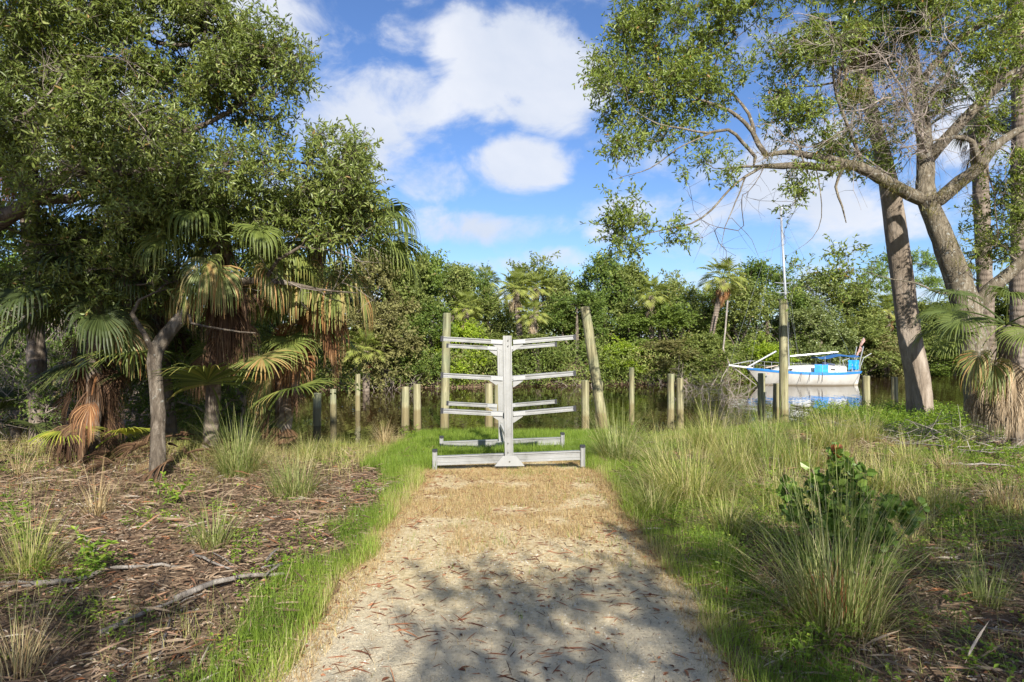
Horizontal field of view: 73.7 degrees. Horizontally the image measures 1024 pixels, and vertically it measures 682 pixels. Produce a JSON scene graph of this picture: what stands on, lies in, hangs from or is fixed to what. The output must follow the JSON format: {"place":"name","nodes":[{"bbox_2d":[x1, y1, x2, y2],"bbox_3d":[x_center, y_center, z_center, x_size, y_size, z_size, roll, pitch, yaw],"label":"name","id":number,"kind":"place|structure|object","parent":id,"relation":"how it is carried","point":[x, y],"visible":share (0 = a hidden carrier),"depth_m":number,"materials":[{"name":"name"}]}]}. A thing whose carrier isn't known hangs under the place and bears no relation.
{"place":"outdoors","nodes":[
{"label":"outdoors","id":0,"kind":"place"},
{"bbox_2d":[261,461,737,681],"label":"path","id":1,"kind":"structure","parent":0,"point":[452,654],"depth_m":4.26,"materials":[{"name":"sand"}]},
{"bbox_2d":[258,460,756,681],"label":"stubble","id":2,"kind":"object","parent":1,"relation":"on","point":[550,471],"visible":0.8,"depth_m":6.48,"materials":[{"name":"plant"}]},
{"bbox_2d":[297,469,729,681],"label":"pine straw","id":3,"kind":"object","parent":1,"relation":"on","point":[396,624],"visible":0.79,"depth_m":4.62,"materials":[{"name":"brown plant"}]},
{"bbox_2d":[287,470,747,681],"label":"fallen leaves","id":4,"kind":"object","parent":1,"relation":"on","point":[568,662],"visible":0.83,"depth_m":4.63,"materials":[{"name":"plant"}]},
{"bbox_2d":[0,0,1010,336],"label":"sky","id":5,"kind":"structure","parent":0,"point":[478,114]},
{"bbox_2d":[0,342,1023,681],"bbox_3d":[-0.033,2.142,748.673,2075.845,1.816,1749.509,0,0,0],"label":"ground","id":6,"kind":"structure","parent":0,"point":[242,586],"depth_m":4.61,"materials":[{"name":"plant"}]},
{"bbox_2d":[0,226,73,415],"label":"broadleaf tree","id":7,"kind":"object","parent":6,"relation":"on","point":[11,257],"visible":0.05,"depth_m":16.86,"materials":[{"name":"green plant"}]},
{"bbox_2d":[0,380,80,442],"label":"palmetto","id":8,"kind":"object","parent":6,"relation":"on","point":[17,430],"visible":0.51,"depth_m":11.02,"materials":[{"name":"green plant"}]},
{"bbox_2d":[0,318,86,433],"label":"understorey bush","id":9,"kind":"object","parent":6,"relation":"on","point":[54,347],"visible":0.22,"depth_m":12.48,"materials":[{"name":"green plant"}]},
{"bbox_2d":[0,467,125,589],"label":"grass tussock","id":10,"kind":"object","parent":6,"relation":"on","point":[29,558],"depth_m":4.78,"materials":[{"name":"plant"}]},
{"bbox_2d":[0,17,127,445],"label":"cabbage palm","id":11,"kind":"object","parent":6,"relation":"on","point":[37,351],"visible":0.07,"depth_m":10.81,"materials":[{"name":"green plant"}]},
{"bbox_2d":[0,306,138,434],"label":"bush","id":12,"kind":"object","parent":6,"relation":"on","point":[53,411],"visible":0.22,"depth_m":11.99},
{"bbox_2d":[0,546,143,681],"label":"grass tussock","id":13,"kind":"object","parent":6,"relation":"on","point":[20,655],"depth_m":3.51,"materials":[{"name":"plant"}]},
{"bbox_2d":[65,525,118,577],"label":"leafy weed","id":14,"kind":"object","parent":6,"relation":"on","point":[88,552],"visible":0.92,"depth_m":4.72,"materials":[{"name":"plant"}]},
{"bbox_2d":[0,562,183,587],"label":"fallen branch","id":15,"kind":"object","parent":6,"relation":"on","point":[96,572],"visible":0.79,"depth_m":4.59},
{"bbox_2d":[0,247,205,465],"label":"cabbage palm","id":16,"kind":"object","parent":6,"relation":"on","point":[99,329],"visible":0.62,"depth_m":9.05,"materials":[{"name":"green plant"}]},
{"bbox_2d":[23,356,121,393],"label":"frond","id":17,"kind":"object","parent":16,"relation":"attached to","point":[61,369],"visible":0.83,"depth_m":9.21,"materials":[{"name":"plant"}]},
{"bbox_2d":[68,377,99,447],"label":"frond","id":18,"kind":"object","parent":16,"relation":"hanging from","point":[91,409],"visible":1,"depth_m":8.62,"materials":[{"name":"plant"}]},
{"bbox_2d":[52,453,153,521],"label":"grass tussock","id":19,"kind":"object","parent":6,"relation":"on","point":[100,504],"depth_m":6.64,"materials":[{"name":"plant"}]},
{"bbox_2d":[27,138,248,440],"bbox_3d":[-5.745,-0.684,10.848,3.254,5.093,3.321,0,0,0],"label":"cabbage palm","id":20,"kind":"object","parent":6,"relation":"on","point":[171,423],"visible":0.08,"depth_m":10.91,"materials":[{"name":"green plant"}]},
{"bbox_2d":[47,431,249,487],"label":"dead frond litter","id":21,"kind":"object","parent":6,"relation":"on","point":[135,444],"visible":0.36,"depth_m":9.00,"materials":[{"name":"plant"}]},
{"bbox_2d":[0,293,375,447],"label":"understorey bush","id":22,"kind":"object","parent":6,"relation":"on","point":[225,390],"visible":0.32,"depth_m":10.99,"materials":[{"name":"green plant"}]},
{"bbox_2d":[0,180,393,479],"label":"leaning tree","id":23,"kind":"object","parent":6,"relation":"on","point":[157,346],"visible":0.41,"depth_m":8.53,"materials":[{"name":"green plant"}]},
{"bbox_2d":[0,0,406,343],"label":"oak tree","id":24,"kind":"object","parent":6,"relation":"on","point":[69,83],"visible":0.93,"depth_m":8.35,"materials":[{"name":"green plant"}]},
{"bbox_2d":[0,423,406,483],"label":"bank grass","id":25,"kind":"structure","parent":6,"relation":"on","point":[325,450],"depth_m":10.25,"materials":[{"name":"plant"}]},
{"bbox_2d":[0,436,421,681],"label":"weeds","id":26,"kind":"object","parent":6,"relation":"on","point":[144,610],"visible":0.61,"depth_m":4.93,"materials":[{"name":"plant"}]},
{"bbox_2d":[107,170,321,447],"bbox_3d":[-3.909,-0.183,9.077,2.744,4.089,2.151,0,0,25],"label":"cabbage palm","id":27,"kind":"object","parent":6,"relation":"on","point":[222,311],"visible":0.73,"depth_m":8.68,"materials":[{"name":"green plant"}]},
{"bbox_2d":[142,362,262,409],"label":"frond","id":28,"kind":"object","parent":27,"relation":"attached to","point":[196,376],"visible":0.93,"depth_m":8.76,"materials":[{"name":"plant"}]},
{"bbox_2d":[225,348,305,383],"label":"frond","id":29,"kind":"object","parent":27,"relation":"attached to","point":[262,362],"visible":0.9,"depth_m":9.20,"materials":[{"name":"plant"}]},
{"bbox_2d":[155,478,286,556],"bbox_3d":[-2.392,1.483,5.478,1.168,0.739,1.155,0,0,0],"label":"grass tussock","id":30,"kind":"object","parent":6,"relation":"on","point":[217,540],"depth_m":5.48,"materials":[{"name":"plant"}]},
{"bbox_2d":[153,397,305,484],"bbox_3d":[-3.374,1.358,8.515,2.193,1.410,2.089,0,0,0],"label":"grass tussock","id":31,"kind":"object","parent":6,"relation":"on","point":[238,461],"depth_m":8.44,"materials":[{"name":"plant"}]},
{"bbox_2d":[170,548,291,604],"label":"fallen branch","id":32,"kind":"object","parent":6,"relation":"on","point":[199,588],"visible":0.88,"depth_m":4.61,"materials":[{"name":"wood"}]},
{"bbox_2d":[180,292,284,434],"bbox_3d":[-5.195,0.409,12.655,2.025,3.003,1.852,0,0,0],"label":"understorey bush","id":33,"kind":"object","parent":6,"relation":"on","point":[236,412],"visible":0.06,"depth_m":12.56,"materials":[{"name":"green plant"}]},
{"bbox_2d":[184,285,359,451],"bbox_3d":[-3.541,0.494,10.302,2.672,2.839,1.928,0,0,-22],"label":"young palm","id":34,"kind":"object","parent":6,"relation":"on","point":[266,383],"visible":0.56,"depth_m":10.25,"materials":[{"name":"green plant"}]},
{"bbox_2d":[221,439,350,505],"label":"grass tussock","id":35,"kind":"object","parent":6,"relation":"on","point":[296,485],"depth_m":7.30,"materials":[{"name":"plant"}]},
{"bbox_2d":[221,167,427,446],"bbox_3d":[-3.030,-0.285,10.127,3.423,4.449,2.586,0,0,0],"label":"cabbage palm","id":36,"kind":"object","parent":6,"relation":"on","point":[328,309],"visible":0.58,"depth_m":10.02,"materials":[{"name":"green plant"}]},
{"bbox_2d":[293,251,408,372],"bbox_3d":[-7.418,-1.329,33.610,6.333,6.678,5.327,0,0,29],"label":"broadleaf tree","id":37,"kind":"object","parent":6,"relation":"on","point":[382,280],"visible":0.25,"depth_m":32.56,"materials":[{"name":"green plant"}]},
{"bbox_2d":[341,326,390,391],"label":"cabbage palm","id":38,"kind":"object","parent":6,"relation":"on","point":[369,339],"visible":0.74,"depth_m":30.98,"materials":[{"name":"green plant"}]},
{"bbox_2d":[343,296,429,392],"bbox_3d":[-6.014,0.374,32.761,4.632,5.138,5.507,0,0,-1],"label":"broadleaf tree","id":39,"kind":"object","parent":6,"relation":"on","point":[382,309],"visible":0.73,"depth_m":31.60,"materials":[{"name":"green plant"}]},
{"bbox_2d":[352,240,453,366],"bbox_3d":[-5.411,-1.433,34.673,5.009,7.607,5.922,0,0,3],"label":"broadleaf tree","id":40,"kind":"object","parent":6,"relation":"on","point":[404,281],"visible":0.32,"depth_m":34.00,"materials":[{"name":"green plant"}]},
{"bbox_2d":[382,245,451,353],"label":"broadleaf tree","id":41,"kind":"object","parent":6,"relation":"on","point":[434,284],"visible":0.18,"depth_m":35.92,"materials":[{"name":"green plant"}]},
{"bbox_2d":[395,297,458,379],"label":"broadleaf tree","id":42,"kind":"object","parent":6,"relation":"on","point":[434,329],"visible":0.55,"depth_m":33.25,"materials":[{"name":"green plant"}]},
{"bbox_2d":[429,304,491,385],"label":"broadleaf tree","id":43,"kind":"object","parent":6,"relation":"on","point":[470,331],"visible":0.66,"depth_m":34.28,"materials":[{"name":"green plant"}]},
{"bbox_2d":[426,260,495,362],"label":"broadleaf tree","id":44,"kind":"object","parent":6,"relation":"on","point":[458,279],"visible":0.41,"depth_m":39.20,"materials":[{"name":"green plant"}]},
{"bbox_2d":[449,290,485,372],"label":"cabbage palm","id":45,"kind":"object","parent":6,"relation":"on","point":[466,312],"visible":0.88,"depth_m":34.84,"materials":[{"name":"green plant"}]},
{"bbox_2d":[455,285,529,352],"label":"broadleaf tree","id":46,"kind":"object","parent":6,"relation":"on","point":[502,320],"visible":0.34,"depth_m":40.29,"materials":[{"name":"green plant"}]},
{"bbox_2d":[359,425,652,471],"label":"lush grass","id":47,"kind":"structure","parent":6,"relation":"on","point":[423,438],"depth_m":10.94,"materials":[{"name":"plant"}]},
{"bbox_2d":[16,320,997,390],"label":"undergrowth","id":48,"kind":"object","parent":6,"relation":"on","point":[600,359],"visible":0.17,"depth_m":35.48,"materials":[{"name":"green plant"}]},
{"bbox_2d":[432,334,584,469],"bbox_3d":[-0.096,0.869,10.082,2.036,1.912,2.183,0,0,-3],"label":"kayak rack","id":49,"kind":"object","parent":6,"relation":"on","point":[505,415],"visible":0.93,"depth_m":9.06,"materials":[{"name":"metal"}]},
{"bbox_2d":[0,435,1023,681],"bbox_3d":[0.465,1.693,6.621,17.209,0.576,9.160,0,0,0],"label":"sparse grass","id":50,"kind":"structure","parent":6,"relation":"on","point":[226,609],"depth_m":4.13,"materials":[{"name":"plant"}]},
{"bbox_2d":[494,266,537,369],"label":"cabbage palm","id":51,"kind":"object","parent":6,"relation":"on","point":[515,291],"visible":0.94,"depth_m":36.34,"materials":[{"name":"green plant"}]},
{"bbox_2d":[163,450,898,681],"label":"verge grass","id":52,"kind":"structure","parent":6,"relation":"on","point":[300,613],"depth_m":4.34,"materials":[{"name":"plant"}]},
{"bbox_2d":[512,297,553,381],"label":"cabbage palm","id":53,"kind":"object","parent":6,"relation":"on","point":[532,319],"visible":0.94,"depth_m":35.65,"materials":[{"name":"green plant"}]},
{"bbox_2d":[489,250,582,357],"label":"broadleaf tree","id":54,"kind":"object","parent":6,"relation":"on","point":[556,281],"visible":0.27,"depth_m":41.35,"materials":[{"name":"green plant"}]},
{"bbox_2d":[525,287,620,363],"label":"broadleaf tree","id":55,"kind":"object","parent":6,"relation":"on","point":[582,300],"visible":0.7,"depth_m":38.31,"materials":[{"name":"green plant"}]},
{"bbox_2d":[271,287,928,362],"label":"woods","id":56,"kind":"object","parent":6,"relation":"on","point":[539,328],"visible":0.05,"depth_m":40.88,"materials":[{"name":"green plant"}]},
{"bbox_2d":[576,250,637,362],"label":"broadleaf tree","id":57,"kind":"object","parent":6,"relation":"on","point":[602,275],"visible":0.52,"depth_m":41.28,"materials":[{"name":"green plant"}]},
{"bbox_2d":[582,334,648,377],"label":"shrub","id":58,"kind":"object","parent":6,"relation":"on","point":[621,350],"visible":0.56,"depth_m":36.03,"materials":[{"name":"green plant"}]},
{"bbox_2d":[553,393,681,463],"bbox_3d":[1.489,1.399,9.690,2.169,1.378,2.190,0,0,0],"label":"grass tussock","id":59,"kind":"object","parent":6,"relation":"on","point":[613,449],"depth_m":9.70,"materials":[{"name":"plant"}]},
{"bbox_2d":[594,257,664,361],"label":"broadleaf tree","id":60,"kind":"object","parent":6,"relation":"on","point":[634,276],"visible":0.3,"depth_m":41.84,"materials":[{"name":"green plant"}]},
{"bbox_2d":[606,463,692,517],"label":"grass tussock","id":61,"kind":"object","parent":6,"relation":"on","point":[656,505],"depth_m":6.64,"materials":[{"name":"plant"}]},
{"bbox_2d":[631,275,672,363],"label":"cabbage palm","id":62,"kind":"object","parent":6,"relation":"on","point":[650,297],"visible":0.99,"depth_m":38.33,"materials":[{"name":"green plant"}]},
{"bbox_2d":[613,294,706,362],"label":"broadleaf tree","id":63,"kind":"object","parent":6,"relation":"on","point":[674,315],"visible":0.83,"depth_m":37.92,"materials":[{"name":"green plant"}]},
{"bbox_2d":[629,337,702,374],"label":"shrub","id":64,"kind":"object","parent":6,"relation":"on","point":[667,344],"visible":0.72,"depth_m":36.10,"materials":[{"name":"green plant"}]},
{"bbox_2d":[634,268,711,348],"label":"broadleaf tree","id":65,"kind":"object","parent":6,"relation":"on","point":[676,289],"visible":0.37,"depth_m":42.91,"materials":[{"name":"green plant"}]},
{"bbox_2d":[589,411,785,522],"bbox_3d":[1.878,1.576,7.025,2.411,1.842,2.369,0,0,0],"label":"grass tussock","id":66,"kind":"object","parent":6,"relation":"on","point":[690,480],"depth_m":7.01,"materials":[{"name":"plant"}]},
{"bbox_2d":[665,331,747,384],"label":"broadleaf tree","id":67,"kind":"object","parent":6,"relation":"on","point":[721,354],"visible":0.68,"depth_m":37.04,"materials":[{"name":"green plant"}]},
{"bbox_2d":[676,288,739,358],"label":"broadleaf tree","id":68,"kind":"object","parent":6,"relation":"on","point":[720,331],"visible":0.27,"depth_m":42.95,"materials":[{"name":"green plant"}]},
{"bbox_2d":[667,389,756,456],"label":"grass tussock","id":69,"kind":"object","parent":6,"relation":"on","point":[704,433],"depth_m":10.48,"materials":[{"name":"plant"}]},
{"bbox_2d":[663,505,773,583],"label":"grass tussock","id":70,"kind":"object","parent":6,"relation":"on","point":[719,556],"depth_m":4.99,"materials":[{"name":"plant"}]},
{"bbox_2d":[695,253,749,366],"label":"cabbage palm","id":71,"kind":"object","parent":6,"relation":"on","point":[723,288],"visible":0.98,"depth_m":39.34,"materials":[{"name":"green plant"}]},
{"bbox_2d":[675,469,776,544],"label":"grass tussock","id":72,"kind":"object","parent":6,"relation":"on","point":[722,514],"depth_m":5.88,"materials":[{"name":"plant"}]},
{"bbox_2d":[678,268,789,361],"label":"broadleaf tree","id":73,"kind":"object","parent":6,"relation":"on","point":[741,300],"visible":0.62,"depth_m":41.63,"materials":[{"name":"green plant"}]},
{"bbox_2d":[676,413,811,481],"bbox_3d":[2.843,1.418,8.563,1.939,1.289,1.792,0,0,28],"label":"grass tussock","id":74,"kind":"object","parent":6,"relation":"on","point":[735,461],"depth_m":8.52,"materials":[{"name":"plant"}]},
{"bbox_2d":[731,329,801,380],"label":"broadleaf tree","id":75,"kind":"object","parent":6,"relation":"on","point":[768,348],"visible":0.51,"depth_m":39.77,"materials":[{"name":"green plant"}]},
{"bbox_2d":[714,399,819,456],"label":"grass tussock","id":76,"kind":"object","parent":6,"relation":"on","point":[766,438],"depth_m":10.12,"materials":[{"name":"plant"}]},
{"bbox_2d":[714,437,826,523],"bbox_3d":[2.709,1.477,6.927,1.692,1.126,1.670,0,0,-43],"label":"grass tussock","id":77,"kind":"object","parent":6,"relation":"on","point":[774,493],"depth_m":7.00,"materials":[{"name":"plant"}]},
{"bbox_2d":[729,252,820,360],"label":"broadleaf tree","id":78,"kind":"object","parent":6,"relation":"on","point":[758,270],"visible":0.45,"depth_m":44.90,"materials":[{"name":"green plant"}]},
{"bbox_2d":[572,0,1023,429],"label":"spreading oak","id":79,"kind":"object","parent":6,"relation":"on","point":[929,200],"visible":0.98,"depth_m":13.11,"materials":[{"name":"green plant"}]},
{"bbox_2d":[752,414,846,471],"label":"grass tussock","id":80,"kind":"object","parent":6,"relation":"on","point":[817,458],"depth_m":9.02,"materials":[{"name":"plant"}]},
{"bbox_2d":[757,265,850,361],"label":"broadleaf tree","id":81,"kind":"object","parent":6,"relation":"on","point":[805,279],"visible":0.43,"depth_m":44.48,"materials":[{"name":"green plant"}]},
{"bbox_2d":[586,420,1023,681],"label":"weeds","id":82,"kind":"object","parent":6,"relation":"on","point":[971,456],"visible":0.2,"depth_m":6.04,"materials":[{"name":"plant"}]},
{"bbox_2d":[594,404,1023,586],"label":"wild grass","id":83,"kind":"structure","parent":6,"relation":"on","point":[799,420],"depth_m":7.42,"materials":[{"name":"plant"}]},
{"bbox_2d":[603,399,1023,681],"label":"grass tussock","id":84,"kind":"object","parent":6,"relation":"on","point":[824,601],"depth_m":3.91,"materials":[{"name":"plant"}]},
{"bbox_2d":[788,303,865,370],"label":"broadleaf tree","id":85,"kind":"object","parent":6,"relation":"on","point":[800,318],"visible":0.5,"depth_m":42.46,"materials":[{"name":"green plant"}]},
{"bbox_2d":[785,391,894,452],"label":"grass tussock","id":86,"kind":"object","parent":6,"relation":"on","point":[832,436],"depth_m":10.24,"materials":[{"name":"plant"}]},
{"bbox_2d":[775,442,929,581],"bbox_3d":[2.480,1.227,4.988,1.119,0.979,0.659,0,0,0],"label":"broad leaved bush","id":87,"kind":"object","parent":6,"relation":"on","point":[820,479],"visible":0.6,"depth_m":4.90,"materials":[{"name":"green plant"}]},
{"bbox_2d":[811,279,896,366],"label":"broadleaf tree","id":88,"kind":"object","parent":6,"relation":"on","point":[864,310],"visible":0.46,"depth_m":46.05,"materials":[{"name":"green plant"}]},
{"bbox_2d":[787,0,933,419],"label":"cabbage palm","id":89,"kind":"object","parent":6,"relation":"on","point":[918,384],"visible":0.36,"depth_m":15.28,"materials":[{"name":"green plant"}]},
{"bbox_2d":[819,394,901,443],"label":"grass tussock","id":90,"kind":"object","parent":6,"relation":"on","point":[874,435],"depth_m":11.44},
{"bbox_2d":[823,314,903,375],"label":"shrub","id":91,"kind":"object","parent":6,"relation":"on","point":[869,332],"visible":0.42,"depth_m":43.39,"materials":[{"name":"green plant"}]},
{"bbox_2d":[849,331,928,376],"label":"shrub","id":92,"kind":"object","parent":6,"relation":"on","point":[887,370],"visible":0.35,"depth_m":43.96,"materials":[{"name":"green plant"}]},
{"bbox_2d":[856,246,945,293],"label":"broadleaf tree","id":93,"kind":"object","parent":6,"relation":"on","point":[933,282],"visible":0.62,"depth_m":55.67,"materials":[{"name":"green plant"}]},
{"bbox_2d":[798,398,1004,430],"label":"weeds","id":94,"kind":"object","parent":6,"relation":"on","point":[931,418],"visible":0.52,"depth_m":14.84,"materials":[{"name":"plant"}]},
{"bbox_2d":[854,438,949,496],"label":"grass tussock","id":95,"kind":"object","parent":6,"relation":"on","point":[893,485],"depth_m":7.56,"materials":[{"name":"plant"}]},
{"bbox_2d":[801,399,1022,455],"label":"brush debris","id":96,"kind":"object","parent":6,"relation":"on","point":[959,431],"visible":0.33,"depth_m":11.25,"materials":[{"name":"wood"}]},
{"bbox_2d":[877,455,995,518],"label":"grass tussock","id":97,"kind":"object","parent":6,"relation":"on","point":[930,497],"depth_m":6.80,"materials":[{"name":"plant"}]},
{"bbox_2d":[926,341,961,375],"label":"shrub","id":98,"kind":"object","parent":6,"relation":"on","point":[940,371],"visible":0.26,"depth_m":44.81,"materials":[{"name":"green plant"}]},
{"bbox_2d":[908,285,1023,449],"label":"cabbage palm","id":99,"kind":"object","parent":6,"relation":"on","point":[999,385],"visible":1,"depth_m":10.37,"materials":[{"name":"green plant"}]},
{"bbox_2d":[911,534,1023,616],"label":"grass tussock","id":100,"kind":"object","parent":6,"relation":"on","point":[977,591],"depth_m":4.37,"materials":[{"name":"plant"}]},
{"bbox_2d":[930,66,1010,362],"bbox_3d":[12.268,-2.403,17.985,2.749,9.495,2.790,0,0,0],"label":"cabbage palm","id":101,"kind":"object","parent":6,"relation":"on","point":[986,276],"visible":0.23,"depth_m":17.86,"materials":[{"name":"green plant"}]},
{"bbox_2d":[962,459,1023,513],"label":"grass tussock","id":102,"kind":"object","parent":6,"relation":"on","point":[1001,493],"depth_m":6.58,"materials":[{"name":"plant"}]},
{"bbox_2d":[988,0,1023,393],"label":"cabbage palm","id":103,"kind":"object","parent":6,"relation":"on","point":[1016,283],"visible":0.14,"depth_m":16.36,"materials":[{"name":"green plant"}]},
{"bbox_2d":[175,374,963,445],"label":"water","id":104,"kind":"structure","parent":0,"point":[379,406],"depth_m":24.34,"materials":[{"name":"green liquid"}]},
{"bbox_2d":[440,313,450,427],"bbox_3d":[-1.784,1.276,18.201,0.314,4.056,0.242,0,0,0],"label":"piling","id":105,"kind":"object","parent":104,"relation":"in","point":[445,396],"visible":0.65,"depth_m":18.10,"materials":[{"name":"brown wood"}]},
{"bbox_2d":[580,306,607,428],"bbox_3d":[2.166,1.219,17.202,0.891,4.204,0.271,0,0,0],"label":"piling","id":106,"kind":"object","parent":104,"relation":"in","point":[594,368],"visible":0.72,"depth_m":17.09,"materials":[{"name":"brown wood"}]},
{"bbox_2d":[779,299,788,421],"bbox_3d":[7.168,1.093,18.000,0.246,4.415,0.239,0,0,0],"label":"piling","id":107,"kind":"object","parent":104,"relation":"in","point":[783,346],"visible":0.72,"depth_m":17.91,"materials":[{"name":"brown wood"}]},
{"bbox_2d":[728,207,871,385],"bbox_3d":[15.061,-2.147,35.894,7.235,9.795,2.015,0,0,3],"label":"sailboat","id":108,"kind":"object","parent":104,"relation":"on","point":[823,374],"visible":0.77,"depth_m":35.31,"materials":[{"name":"plastic"}]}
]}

